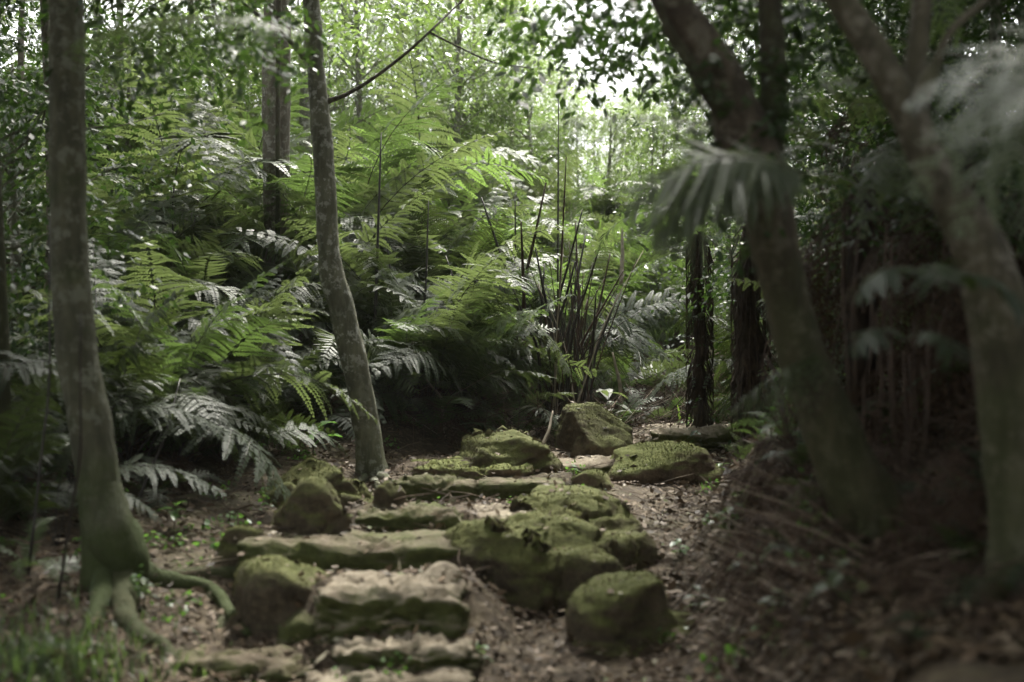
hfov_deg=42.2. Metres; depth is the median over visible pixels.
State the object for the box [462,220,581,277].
fern
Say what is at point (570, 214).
fern
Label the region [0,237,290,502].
fern
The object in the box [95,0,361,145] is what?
tree
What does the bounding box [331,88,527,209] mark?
fern
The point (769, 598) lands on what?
seedling
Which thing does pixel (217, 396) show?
fern
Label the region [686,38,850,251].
tree
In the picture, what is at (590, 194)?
fern
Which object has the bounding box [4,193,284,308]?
fern
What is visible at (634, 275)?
fern
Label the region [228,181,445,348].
fern
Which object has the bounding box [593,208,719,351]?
fern
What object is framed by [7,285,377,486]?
fern
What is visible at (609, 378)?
fern
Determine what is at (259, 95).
tree
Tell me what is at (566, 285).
fern
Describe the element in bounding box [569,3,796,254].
tree
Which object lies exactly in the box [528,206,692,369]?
fern
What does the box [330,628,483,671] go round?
stone step
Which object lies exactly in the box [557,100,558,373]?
stalk
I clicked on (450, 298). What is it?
fern
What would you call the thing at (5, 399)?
tree
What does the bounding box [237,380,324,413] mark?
fern
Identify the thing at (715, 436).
stone step
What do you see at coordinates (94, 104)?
fern
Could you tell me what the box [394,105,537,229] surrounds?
fern
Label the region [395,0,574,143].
tree
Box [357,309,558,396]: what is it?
fern
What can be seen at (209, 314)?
fern
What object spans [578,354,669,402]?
fern
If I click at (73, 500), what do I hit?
stalk
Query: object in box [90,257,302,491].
fern
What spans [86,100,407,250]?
fern
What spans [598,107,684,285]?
tree
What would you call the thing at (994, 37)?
shrub
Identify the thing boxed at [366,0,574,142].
tree
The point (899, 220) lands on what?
fern
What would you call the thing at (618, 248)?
fern
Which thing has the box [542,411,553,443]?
stick
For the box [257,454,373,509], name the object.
mossy rock
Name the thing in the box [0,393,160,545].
fern
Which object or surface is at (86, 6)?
tree
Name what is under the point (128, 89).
shrub
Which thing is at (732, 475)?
dead fern
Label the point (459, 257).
fern
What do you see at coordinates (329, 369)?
fern
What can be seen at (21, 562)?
fern
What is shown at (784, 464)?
dead fern
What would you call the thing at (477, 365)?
fern
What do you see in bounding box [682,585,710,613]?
seedling
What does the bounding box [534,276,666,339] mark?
fern
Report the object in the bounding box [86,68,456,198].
fern
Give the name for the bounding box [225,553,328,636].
mossy rock
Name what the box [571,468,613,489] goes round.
mossy rock
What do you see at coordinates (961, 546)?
fern
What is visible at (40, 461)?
stalk
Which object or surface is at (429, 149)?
fern
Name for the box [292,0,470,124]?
tree
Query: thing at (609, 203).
fern
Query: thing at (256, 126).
fern
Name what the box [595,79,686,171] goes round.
tree
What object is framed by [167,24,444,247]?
tree
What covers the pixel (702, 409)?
tree fern
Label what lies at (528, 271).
fern
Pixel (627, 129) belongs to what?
shrub
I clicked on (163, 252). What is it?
fern
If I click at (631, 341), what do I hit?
fern
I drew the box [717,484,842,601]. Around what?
dead fern
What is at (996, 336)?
tree
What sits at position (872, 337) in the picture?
fern
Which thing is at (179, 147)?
fern
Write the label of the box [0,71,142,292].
fern
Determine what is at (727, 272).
shrub
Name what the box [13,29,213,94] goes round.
fern
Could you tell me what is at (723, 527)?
fern
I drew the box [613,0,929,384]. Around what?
tree
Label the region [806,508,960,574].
dead fern
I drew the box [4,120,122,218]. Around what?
fern
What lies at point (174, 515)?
seedling
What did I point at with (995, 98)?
fern
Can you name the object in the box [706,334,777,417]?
fern
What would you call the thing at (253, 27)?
tree
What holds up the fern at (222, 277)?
on the ground at (946, 668)
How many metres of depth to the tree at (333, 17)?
22.39 m
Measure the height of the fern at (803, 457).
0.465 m
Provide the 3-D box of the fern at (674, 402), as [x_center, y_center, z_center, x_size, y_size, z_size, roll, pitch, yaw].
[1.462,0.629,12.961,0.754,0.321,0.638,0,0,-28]
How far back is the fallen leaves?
5.59 m
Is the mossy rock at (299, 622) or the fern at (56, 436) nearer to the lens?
the mossy rock at (299, 622)
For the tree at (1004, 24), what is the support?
on the ground at (946, 668)
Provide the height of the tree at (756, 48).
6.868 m
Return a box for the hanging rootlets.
[815,220,978,510]
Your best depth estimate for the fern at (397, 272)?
12.03 m
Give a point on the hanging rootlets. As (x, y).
(891, 379)
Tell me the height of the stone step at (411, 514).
0.297 m
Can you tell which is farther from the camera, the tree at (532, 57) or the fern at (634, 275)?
the tree at (532, 57)
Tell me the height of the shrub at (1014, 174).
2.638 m
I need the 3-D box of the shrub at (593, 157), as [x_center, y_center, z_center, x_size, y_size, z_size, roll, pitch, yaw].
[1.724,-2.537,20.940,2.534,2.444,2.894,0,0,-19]
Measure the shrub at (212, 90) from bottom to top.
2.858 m
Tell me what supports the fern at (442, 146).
on the ground at (946, 668)
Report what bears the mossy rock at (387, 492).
on the ground at (946, 668)
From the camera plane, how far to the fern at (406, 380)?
10.52 m
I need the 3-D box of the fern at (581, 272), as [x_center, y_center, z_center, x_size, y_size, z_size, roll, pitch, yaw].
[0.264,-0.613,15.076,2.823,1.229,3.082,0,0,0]
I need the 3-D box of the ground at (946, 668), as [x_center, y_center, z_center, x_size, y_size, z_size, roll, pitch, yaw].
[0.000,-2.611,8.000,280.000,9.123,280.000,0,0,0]
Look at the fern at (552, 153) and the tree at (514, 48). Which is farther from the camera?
the tree at (514, 48)
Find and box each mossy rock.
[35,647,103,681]
[212,523,263,564]
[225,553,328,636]
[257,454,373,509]
[268,475,353,534]
[276,608,319,644]
[373,481,407,506]
[419,561,462,582]
[443,482,660,614]
[459,425,564,472]
[554,401,632,455]
[565,568,695,656]
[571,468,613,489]
[606,439,724,484]
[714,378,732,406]
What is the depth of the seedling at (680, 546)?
7.16 m
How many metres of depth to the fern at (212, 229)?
12.19 m
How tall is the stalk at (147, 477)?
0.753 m
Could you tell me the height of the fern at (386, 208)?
2.560 m
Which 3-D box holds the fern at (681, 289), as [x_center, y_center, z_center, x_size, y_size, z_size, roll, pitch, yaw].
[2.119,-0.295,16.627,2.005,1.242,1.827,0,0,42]
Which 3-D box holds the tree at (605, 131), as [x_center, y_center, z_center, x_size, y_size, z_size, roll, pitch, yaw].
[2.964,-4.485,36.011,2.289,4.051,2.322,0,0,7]
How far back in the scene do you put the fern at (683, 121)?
4.59 m
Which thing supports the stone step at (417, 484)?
on the ground at (946, 668)
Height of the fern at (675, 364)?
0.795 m
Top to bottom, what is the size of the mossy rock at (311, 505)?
0.461 m
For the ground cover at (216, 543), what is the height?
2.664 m
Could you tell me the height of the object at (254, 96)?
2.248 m
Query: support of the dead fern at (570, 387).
on the ground at (946, 668)
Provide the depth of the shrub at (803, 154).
9.42 m
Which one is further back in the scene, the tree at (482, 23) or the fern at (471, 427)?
the tree at (482, 23)
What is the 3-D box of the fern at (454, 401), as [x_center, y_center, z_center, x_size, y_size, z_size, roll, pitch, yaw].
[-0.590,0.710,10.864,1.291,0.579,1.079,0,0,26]
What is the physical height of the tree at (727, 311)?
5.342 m
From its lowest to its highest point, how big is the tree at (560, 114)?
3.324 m
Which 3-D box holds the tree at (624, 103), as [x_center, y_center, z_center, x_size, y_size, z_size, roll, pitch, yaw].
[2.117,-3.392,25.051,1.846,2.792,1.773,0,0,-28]
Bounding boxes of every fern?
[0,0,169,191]
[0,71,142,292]
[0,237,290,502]
[0,303,225,496]
[0,364,77,586]
[0,380,225,520]
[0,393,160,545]
[0,517,80,588]
[2,43,399,298]
[2,151,262,282]
[3,107,268,322]
[3,171,173,308]
[4,19,136,158]
[4,23,228,253]
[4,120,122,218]
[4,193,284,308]
[5,91,262,292]
[5,186,276,332]
[6,206,207,335]
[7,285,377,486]
[8,260,180,413]
[8,286,304,421]
[9,292,260,368]
[10,237,302,408]
[11,307,268,446]
[11,373,222,466]
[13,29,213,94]
[14,327,275,487]
[19,31,213,249]
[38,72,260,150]
[56,260,332,463]
[64,15,311,99]
[85,82,315,245]
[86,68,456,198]
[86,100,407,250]
[88,235,250,340]
[90,236,332,332]
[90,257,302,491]
[92,194,367,294]
[100,152,411,328]
[111,82,306,194]
[117,401,347,480]
[119,216,303,319]
[120,454,230,514]
[122,361,270,454]
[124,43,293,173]
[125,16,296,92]
[131,92,298,162]
[144,431,258,462]
[145,346,303,461]
[147,339,344,457]
[149,103,487,263]
[153,275,301,422]
[161,332,291,455]
[179,122,513,316]
[181,297,342,411]
[186,85,547,242]
[192,239,459,326]
[198,1,556,247]
[198,419,292,452]
[208,65,547,316]
[215,144,484,271]
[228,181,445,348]
[231,100,375,154]
[234,338,391,423]
[236,216,571,409]
[237,114,349,182]
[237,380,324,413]
[243,378,375,443]
[246,82,445,151]
[254,322,374,384]
[255,222,521,324]
[268,291,512,437]
[269,243,475,412]
[269,299,515,409]
[295,222,596,425]
[296,89,559,207]
[302,227,510,341]
[313,175,488,281]
[313,225,540,278]
[318,279,558,455]
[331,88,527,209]
[343,311,535,422]
[352,279,582,430]
[357,214,521,310]
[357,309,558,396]
[367,319,505,396]
[377,267,617,399]
[379,207,503,318]
[380,395,497,437]
[383,173,567,278]
[384,294,572,429]
[393,143,556,209]
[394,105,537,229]
[399,223,621,341]
[422,194,579,266]
[431,107,564,176]
[432,411,496,436]
[433,205,548,308]
[443,112,597,191]
[443,184,573,291]
[445,234,649,312]
[449,147,598,227]
[450,386,576,430]
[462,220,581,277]
[469,183,684,284]
[481,157,643,430]
[483,254,632,328]
[483,397,559,432]
[494,122,670,209]
[497,257,690,384]
[499,167,644,245]
[504,194,611,281]
[511,279,628,370]
[513,402,557,436]
[514,190,689,295]
[524,152,659,242]
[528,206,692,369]
[529,342,728,405]
[532,115,712,211]
[532,248,687,367]
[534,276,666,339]
[537,254,670,322]
[563,163,716,250]
[573,297,690,368]
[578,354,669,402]
[579,157,655,200]
[579,351,691,406]
[590,272,724,328]
[593,134,724,427]
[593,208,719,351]
[600,183,719,295]
[610,407,681,424]
[617,132,807,280]
[618,388,663,426]
[625,257,725,337]
[633,272,725,355]
[633,390,685,414]
[636,133,841,448]
[647,286,761,345]
[647,312,895,420]
[657,100,1023,454]
[683,389,719,406]
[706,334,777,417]
[708,512,735,556]
[710,411,890,554]
[710,440,805,528]
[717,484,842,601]
[718,537,787,592]
[720,432,748,475]
[725,0,971,47]
[725,394,800,474]
[728,352,832,440]
[729,277,945,424]
[732,437,817,520]
[735,425,776,458]
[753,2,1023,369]
[753,426,815,489]
[756,527,822,585]
[758,367,845,376]
[759,241,900,396]
[777,478,946,570]
[788,75,1023,477]
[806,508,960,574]
[808,204,1022,295]
[831,224,937,345]
[837,328,977,370]
[839,261,1023,328]
[850,352,977,504]
[850,377,979,491]
[860,496,987,577]
[873,312,973,474]
[873,550,984,613]
[899,19,1023,240]
[907,517,992,577]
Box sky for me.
[0,0,1018,209]
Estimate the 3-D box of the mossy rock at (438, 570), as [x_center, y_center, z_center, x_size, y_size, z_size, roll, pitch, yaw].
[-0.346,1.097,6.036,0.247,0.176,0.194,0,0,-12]
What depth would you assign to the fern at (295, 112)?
20.80 m
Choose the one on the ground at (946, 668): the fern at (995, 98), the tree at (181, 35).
the tree at (181, 35)
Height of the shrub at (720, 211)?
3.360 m
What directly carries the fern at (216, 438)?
on the ground at (946, 668)
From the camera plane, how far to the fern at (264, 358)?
9.38 m
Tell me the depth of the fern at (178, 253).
10.87 m
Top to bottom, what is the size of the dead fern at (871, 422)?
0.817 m
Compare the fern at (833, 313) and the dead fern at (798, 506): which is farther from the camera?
the fern at (833, 313)
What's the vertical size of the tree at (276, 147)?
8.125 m
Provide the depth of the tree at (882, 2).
10.62 m
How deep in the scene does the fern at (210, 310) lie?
10.07 m
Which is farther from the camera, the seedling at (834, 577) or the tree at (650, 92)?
the tree at (650, 92)
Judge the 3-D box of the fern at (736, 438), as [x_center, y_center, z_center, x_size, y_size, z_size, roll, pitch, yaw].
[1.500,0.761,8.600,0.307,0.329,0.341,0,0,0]
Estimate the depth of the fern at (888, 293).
9.34 m
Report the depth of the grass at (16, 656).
5.30 m
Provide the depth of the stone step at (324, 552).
6.49 m
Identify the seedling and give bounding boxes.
[130,578,157,607]
[155,501,186,529]
[278,421,341,452]
[476,642,492,661]
[596,388,633,414]
[670,538,688,557]
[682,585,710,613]
[713,503,743,529]
[752,406,788,439]
[758,588,791,610]
[809,558,859,610]
[888,612,934,646]
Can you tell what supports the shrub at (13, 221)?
on the ground at (946, 668)
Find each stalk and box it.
[27,218,50,574]
[56,312,81,607]
[132,379,180,509]
[372,132,381,385]
[384,222,393,294]
[412,200,428,391]
[445,256,482,405]
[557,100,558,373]
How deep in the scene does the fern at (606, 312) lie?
13.92 m
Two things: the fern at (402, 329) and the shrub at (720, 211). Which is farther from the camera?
the shrub at (720, 211)
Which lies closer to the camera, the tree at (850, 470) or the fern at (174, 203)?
the tree at (850, 470)
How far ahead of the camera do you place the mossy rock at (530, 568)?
6.61 m
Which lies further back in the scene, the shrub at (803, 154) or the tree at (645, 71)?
the tree at (645, 71)
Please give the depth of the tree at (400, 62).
28.93 m
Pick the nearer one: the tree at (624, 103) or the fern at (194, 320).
the fern at (194, 320)
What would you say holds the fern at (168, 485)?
on the ground at (946, 668)
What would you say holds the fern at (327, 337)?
on the ground at (946, 668)
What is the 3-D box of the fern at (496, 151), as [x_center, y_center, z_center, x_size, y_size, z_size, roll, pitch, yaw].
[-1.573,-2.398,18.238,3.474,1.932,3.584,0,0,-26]
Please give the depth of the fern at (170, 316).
8.64 m
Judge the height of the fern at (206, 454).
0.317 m
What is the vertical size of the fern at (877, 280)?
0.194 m
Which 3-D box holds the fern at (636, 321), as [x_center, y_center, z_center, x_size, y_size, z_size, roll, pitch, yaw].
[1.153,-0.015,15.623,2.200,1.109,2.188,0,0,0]
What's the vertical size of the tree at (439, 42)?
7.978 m
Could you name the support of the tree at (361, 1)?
on the ground at (946, 668)
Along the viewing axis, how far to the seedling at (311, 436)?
9.57 m
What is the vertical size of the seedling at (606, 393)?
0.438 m
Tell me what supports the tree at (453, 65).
on the ground at (946, 668)
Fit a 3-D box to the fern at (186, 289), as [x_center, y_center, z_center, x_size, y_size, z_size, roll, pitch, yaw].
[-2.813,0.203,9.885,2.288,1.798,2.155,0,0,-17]
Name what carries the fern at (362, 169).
on the ground at (946, 668)
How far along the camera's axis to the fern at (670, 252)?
19.19 m
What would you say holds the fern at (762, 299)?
on the ground at (946, 668)
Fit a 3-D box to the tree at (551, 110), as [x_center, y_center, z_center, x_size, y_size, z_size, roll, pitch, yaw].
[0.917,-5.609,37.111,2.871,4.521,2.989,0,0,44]
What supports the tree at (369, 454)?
on the ground at (946, 668)
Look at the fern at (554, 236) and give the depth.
17.01 m
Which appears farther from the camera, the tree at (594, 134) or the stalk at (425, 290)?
the tree at (594, 134)
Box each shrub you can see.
[0,12,180,375]
[0,30,194,493]
[41,44,254,240]
[124,29,306,174]
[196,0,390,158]
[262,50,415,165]
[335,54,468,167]
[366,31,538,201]
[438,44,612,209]
[465,87,610,210]
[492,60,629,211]
[556,101,680,235]
[561,91,677,191]
[592,124,734,260]
[626,107,811,287]
[651,163,856,452]
[666,226,811,389]
[671,11,1017,386]
[695,4,1014,366]
[726,0,1023,286]
[746,0,1023,284]
[785,0,1023,349]
[790,0,1023,347]
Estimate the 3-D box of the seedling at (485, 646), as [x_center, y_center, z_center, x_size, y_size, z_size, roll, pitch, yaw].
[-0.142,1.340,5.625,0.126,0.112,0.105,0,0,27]
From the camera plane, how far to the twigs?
5.49 m
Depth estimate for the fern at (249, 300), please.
10.22 m
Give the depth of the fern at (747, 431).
7.45 m
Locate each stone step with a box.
[156,643,316,681]
[235,529,463,577]
[303,665,475,681]
[312,570,470,644]
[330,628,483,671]
[352,501,463,532]
[393,472,480,503]
[410,455,538,479]
[465,503,530,519]
[477,476,564,500]
[553,451,614,473]
[648,423,739,451]
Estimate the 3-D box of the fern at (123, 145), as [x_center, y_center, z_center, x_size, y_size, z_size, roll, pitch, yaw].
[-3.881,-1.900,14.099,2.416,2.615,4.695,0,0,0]
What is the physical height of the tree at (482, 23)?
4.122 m
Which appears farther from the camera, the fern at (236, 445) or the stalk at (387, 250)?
the stalk at (387, 250)
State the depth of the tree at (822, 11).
11.06 m
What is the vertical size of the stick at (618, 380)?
0.680 m
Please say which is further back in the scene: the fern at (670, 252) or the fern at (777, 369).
the fern at (670, 252)
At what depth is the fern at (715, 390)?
13.48 m
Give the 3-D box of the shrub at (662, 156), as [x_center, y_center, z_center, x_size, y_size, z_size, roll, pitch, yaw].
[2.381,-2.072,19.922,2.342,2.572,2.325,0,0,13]
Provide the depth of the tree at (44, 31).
9.53 m
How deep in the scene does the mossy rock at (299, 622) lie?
5.84 m
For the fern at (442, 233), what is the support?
on the ground at (946, 668)
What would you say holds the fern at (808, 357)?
attached to the tree at (850, 470)
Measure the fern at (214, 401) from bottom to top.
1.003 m
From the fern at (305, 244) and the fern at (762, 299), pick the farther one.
the fern at (305, 244)
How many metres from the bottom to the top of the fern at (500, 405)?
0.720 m
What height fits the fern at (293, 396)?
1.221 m
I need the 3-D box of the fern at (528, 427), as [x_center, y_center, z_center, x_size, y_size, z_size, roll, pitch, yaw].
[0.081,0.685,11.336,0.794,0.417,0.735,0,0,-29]
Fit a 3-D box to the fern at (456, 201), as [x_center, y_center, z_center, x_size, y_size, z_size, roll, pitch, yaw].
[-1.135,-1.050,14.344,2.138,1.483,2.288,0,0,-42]
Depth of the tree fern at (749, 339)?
9.12 m
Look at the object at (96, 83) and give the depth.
15.23 m
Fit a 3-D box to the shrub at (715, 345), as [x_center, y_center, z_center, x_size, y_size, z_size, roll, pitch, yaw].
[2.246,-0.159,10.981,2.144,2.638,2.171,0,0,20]
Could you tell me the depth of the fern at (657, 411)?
12.57 m
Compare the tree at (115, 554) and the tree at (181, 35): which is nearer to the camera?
the tree at (115, 554)
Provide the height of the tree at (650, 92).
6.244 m
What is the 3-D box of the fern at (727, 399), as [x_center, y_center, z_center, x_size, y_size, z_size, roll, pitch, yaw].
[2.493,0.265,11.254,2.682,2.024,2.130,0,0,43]
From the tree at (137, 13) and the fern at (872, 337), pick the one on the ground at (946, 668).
the tree at (137, 13)
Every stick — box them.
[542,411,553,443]
[612,352,622,417]
[619,229,623,284]
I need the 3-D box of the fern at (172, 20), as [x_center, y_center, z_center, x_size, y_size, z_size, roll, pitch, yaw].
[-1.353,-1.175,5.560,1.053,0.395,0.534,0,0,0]
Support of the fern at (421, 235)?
on the ground at (946, 668)
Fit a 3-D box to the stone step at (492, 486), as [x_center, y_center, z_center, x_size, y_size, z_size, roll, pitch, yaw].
[0.063,1.062,8.997,0.608,0.284,0.388,0,0,0]
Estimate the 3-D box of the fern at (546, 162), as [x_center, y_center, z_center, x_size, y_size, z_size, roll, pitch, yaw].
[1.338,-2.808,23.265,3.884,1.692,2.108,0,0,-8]
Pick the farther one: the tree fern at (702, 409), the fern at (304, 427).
the tree fern at (702, 409)
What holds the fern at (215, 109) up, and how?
on the ground at (946, 668)
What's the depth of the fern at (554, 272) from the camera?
16.13 m
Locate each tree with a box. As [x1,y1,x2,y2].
[0,0,13,518]
[0,0,200,255]
[0,0,239,335]
[0,0,251,172]
[0,0,300,182]
[1,0,179,254]
[9,0,222,69]
[11,0,50,373]
[29,0,346,139]
[34,0,368,670]
[85,0,245,93]
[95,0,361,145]
[110,0,296,98]
[128,0,387,111]
[159,0,421,300]
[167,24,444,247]
[194,0,437,151]
[227,0,450,144]
[242,0,588,488]
[253,0,487,171]
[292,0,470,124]
[320,0,555,140]
[321,0,528,144]
[350,0,564,208]
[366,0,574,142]
[370,0,512,136]
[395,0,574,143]
[436,0,570,188]
[449,0,576,163]
[461,2,584,132]
[462,0,950,627]
[520,66,582,198]
[524,70,591,196]
[536,92,617,213]
[542,75,639,196]
[567,0,840,370]
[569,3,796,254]
[576,88,658,191]
[580,102,636,180]
[589,1,711,166]
[590,3,707,200]
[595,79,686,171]
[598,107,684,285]
[599,0,842,290]
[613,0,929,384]
[655,2,1016,267]
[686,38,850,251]
[743,0,1021,282]
[746,0,1004,359]
[793,0,1023,187]
[823,0,1023,590]
[827,0,1023,181]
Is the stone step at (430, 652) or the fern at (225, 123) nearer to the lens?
the stone step at (430, 652)
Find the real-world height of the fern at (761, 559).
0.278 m
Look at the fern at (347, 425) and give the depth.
10.05 m
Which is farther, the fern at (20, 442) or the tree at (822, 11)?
the tree at (822, 11)
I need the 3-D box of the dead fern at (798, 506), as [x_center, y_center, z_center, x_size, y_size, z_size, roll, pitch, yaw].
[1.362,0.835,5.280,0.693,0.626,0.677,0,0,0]
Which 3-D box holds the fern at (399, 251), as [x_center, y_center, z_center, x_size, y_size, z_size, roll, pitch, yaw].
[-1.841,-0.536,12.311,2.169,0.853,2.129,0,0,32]
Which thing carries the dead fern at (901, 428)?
on the ground at (946, 668)
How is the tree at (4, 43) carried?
on the ground at (946, 668)
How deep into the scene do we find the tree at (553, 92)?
21.96 m
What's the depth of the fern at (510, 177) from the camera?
18.25 m
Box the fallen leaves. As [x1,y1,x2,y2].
[0,198,1023,681]
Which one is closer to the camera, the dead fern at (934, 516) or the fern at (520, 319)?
the dead fern at (934, 516)
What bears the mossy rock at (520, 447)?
on the ground at (946, 668)
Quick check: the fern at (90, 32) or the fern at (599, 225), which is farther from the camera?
the fern at (599, 225)
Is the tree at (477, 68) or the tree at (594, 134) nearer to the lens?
the tree at (477, 68)
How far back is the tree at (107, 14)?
21.94 m
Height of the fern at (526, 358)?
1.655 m
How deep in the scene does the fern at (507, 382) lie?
10.72 m
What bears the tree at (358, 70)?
on the ground at (946, 668)
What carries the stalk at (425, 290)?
on the ground at (946, 668)
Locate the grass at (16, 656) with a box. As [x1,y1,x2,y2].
[0,575,273,681]
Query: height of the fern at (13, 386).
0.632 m
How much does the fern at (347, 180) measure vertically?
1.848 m
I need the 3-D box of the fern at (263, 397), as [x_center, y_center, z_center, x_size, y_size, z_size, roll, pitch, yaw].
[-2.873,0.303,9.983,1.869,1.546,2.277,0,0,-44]
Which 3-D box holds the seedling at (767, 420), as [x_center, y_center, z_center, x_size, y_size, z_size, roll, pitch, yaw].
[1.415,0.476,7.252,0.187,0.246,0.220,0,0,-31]
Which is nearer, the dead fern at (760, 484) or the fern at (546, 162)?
the dead fern at (760, 484)
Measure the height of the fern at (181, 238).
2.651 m
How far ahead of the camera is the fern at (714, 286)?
17.08 m
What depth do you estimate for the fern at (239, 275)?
11.17 m
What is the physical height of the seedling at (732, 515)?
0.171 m
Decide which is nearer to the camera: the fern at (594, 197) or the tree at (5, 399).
the tree at (5, 399)
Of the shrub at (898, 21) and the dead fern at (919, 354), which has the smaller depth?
the dead fern at (919, 354)
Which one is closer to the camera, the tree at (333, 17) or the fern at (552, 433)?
the fern at (552, 433)
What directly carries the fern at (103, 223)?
on the ground at (946, 668)
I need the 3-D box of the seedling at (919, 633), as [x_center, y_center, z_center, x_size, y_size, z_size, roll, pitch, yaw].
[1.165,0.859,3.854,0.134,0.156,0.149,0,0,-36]
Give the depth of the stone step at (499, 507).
7.55 m
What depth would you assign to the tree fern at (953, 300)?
5.75 m
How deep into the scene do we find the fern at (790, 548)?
5.24 m
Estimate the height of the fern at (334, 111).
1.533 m
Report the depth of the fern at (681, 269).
19.36 m
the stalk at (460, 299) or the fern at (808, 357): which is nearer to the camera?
the fern at (808, 357)
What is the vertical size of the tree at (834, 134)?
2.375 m
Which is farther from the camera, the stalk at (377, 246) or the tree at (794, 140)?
the tree at (794, 140)
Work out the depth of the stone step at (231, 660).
5.53 m
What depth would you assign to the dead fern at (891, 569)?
4.33 m
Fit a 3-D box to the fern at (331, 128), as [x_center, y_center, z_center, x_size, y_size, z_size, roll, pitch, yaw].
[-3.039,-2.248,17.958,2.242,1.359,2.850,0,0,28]
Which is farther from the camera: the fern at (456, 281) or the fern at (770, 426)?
the fern at (456, 281)
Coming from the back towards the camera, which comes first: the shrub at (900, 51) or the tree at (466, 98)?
the tree at (466, 98)
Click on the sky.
(619, 2)
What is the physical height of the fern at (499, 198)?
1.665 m
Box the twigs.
[0,210,1023,681]
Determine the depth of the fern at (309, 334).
11.05 m
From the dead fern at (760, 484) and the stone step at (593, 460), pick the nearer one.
the dead fern at (760, 484)
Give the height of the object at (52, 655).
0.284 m
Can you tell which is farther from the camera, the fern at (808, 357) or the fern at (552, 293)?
the fern at (552, 293)
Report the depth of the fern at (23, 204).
11.23 m
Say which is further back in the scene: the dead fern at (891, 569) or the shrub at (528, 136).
the shrub at (528, 136)
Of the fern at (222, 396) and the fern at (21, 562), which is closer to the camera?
the fern at (21, 562)
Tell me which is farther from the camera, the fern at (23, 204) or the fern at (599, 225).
the fern at (599, 225)
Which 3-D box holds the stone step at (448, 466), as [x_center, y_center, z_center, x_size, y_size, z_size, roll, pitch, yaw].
[-0.275,0.963,9.434,0.951,0.344,0.789,0,0,0]
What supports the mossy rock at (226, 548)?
on the ground at (946, 668)
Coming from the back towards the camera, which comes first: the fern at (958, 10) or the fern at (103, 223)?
the fern at (103, 223)
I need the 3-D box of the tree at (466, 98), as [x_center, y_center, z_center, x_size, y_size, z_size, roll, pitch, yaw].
[-0.877,-3.169,19.865,2.583,2.858,2.603,0,0,-18]
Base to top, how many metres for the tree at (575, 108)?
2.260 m
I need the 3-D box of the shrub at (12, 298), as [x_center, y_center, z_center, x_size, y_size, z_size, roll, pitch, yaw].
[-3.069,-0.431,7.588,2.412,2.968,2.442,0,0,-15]
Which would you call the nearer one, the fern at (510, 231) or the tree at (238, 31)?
the fern at (510, 231)
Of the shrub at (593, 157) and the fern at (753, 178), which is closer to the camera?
the fern at (753, 178)
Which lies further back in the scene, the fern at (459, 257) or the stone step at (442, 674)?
the fern at (459, 257)
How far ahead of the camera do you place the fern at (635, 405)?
12.16 m
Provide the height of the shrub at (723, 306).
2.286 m
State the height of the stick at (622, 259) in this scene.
0.635 m
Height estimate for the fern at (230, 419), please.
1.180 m
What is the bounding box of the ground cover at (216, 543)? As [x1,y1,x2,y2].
[0,189,1017,680]
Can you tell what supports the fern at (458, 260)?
on the ground at (946, 668)
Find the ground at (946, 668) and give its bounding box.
[0,132,1023,681]
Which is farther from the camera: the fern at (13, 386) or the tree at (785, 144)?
the tree at (785, 144)
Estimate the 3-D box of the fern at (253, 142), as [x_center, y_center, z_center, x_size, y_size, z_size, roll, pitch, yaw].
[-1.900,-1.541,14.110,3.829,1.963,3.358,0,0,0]
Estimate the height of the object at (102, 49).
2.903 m
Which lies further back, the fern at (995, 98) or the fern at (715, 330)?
the fern at (715, 330)
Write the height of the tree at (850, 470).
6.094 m
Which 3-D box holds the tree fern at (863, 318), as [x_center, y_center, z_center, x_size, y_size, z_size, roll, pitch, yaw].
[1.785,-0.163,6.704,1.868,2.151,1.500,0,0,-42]
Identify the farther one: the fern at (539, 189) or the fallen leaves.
the fern at (539, 189)
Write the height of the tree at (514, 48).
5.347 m
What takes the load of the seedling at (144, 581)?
on the ground at (946, 668)
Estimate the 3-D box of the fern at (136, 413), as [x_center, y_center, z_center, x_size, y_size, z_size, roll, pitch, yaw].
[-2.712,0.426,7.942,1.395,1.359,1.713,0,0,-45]
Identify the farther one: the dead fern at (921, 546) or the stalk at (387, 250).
the stalk at (387, 250)
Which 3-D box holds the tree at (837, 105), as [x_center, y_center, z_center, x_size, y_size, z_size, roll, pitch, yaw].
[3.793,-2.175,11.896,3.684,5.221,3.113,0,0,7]
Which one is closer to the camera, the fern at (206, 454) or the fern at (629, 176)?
the fern at (206, 454)
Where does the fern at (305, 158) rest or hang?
on the ground at (946, 668)
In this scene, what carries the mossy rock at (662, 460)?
on the ground at (946, 668)
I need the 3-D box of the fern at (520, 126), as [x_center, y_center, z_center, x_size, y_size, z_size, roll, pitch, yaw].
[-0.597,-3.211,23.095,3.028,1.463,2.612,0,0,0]
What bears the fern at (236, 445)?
on the ground at (946, 668)
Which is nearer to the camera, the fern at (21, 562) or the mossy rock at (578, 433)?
the fern at (21, 562)
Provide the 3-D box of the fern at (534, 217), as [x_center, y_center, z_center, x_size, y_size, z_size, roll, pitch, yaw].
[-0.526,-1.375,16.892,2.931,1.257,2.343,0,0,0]
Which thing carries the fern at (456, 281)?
on the ground at (946, 668)
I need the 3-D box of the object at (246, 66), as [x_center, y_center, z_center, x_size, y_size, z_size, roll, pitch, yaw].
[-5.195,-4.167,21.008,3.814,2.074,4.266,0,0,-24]

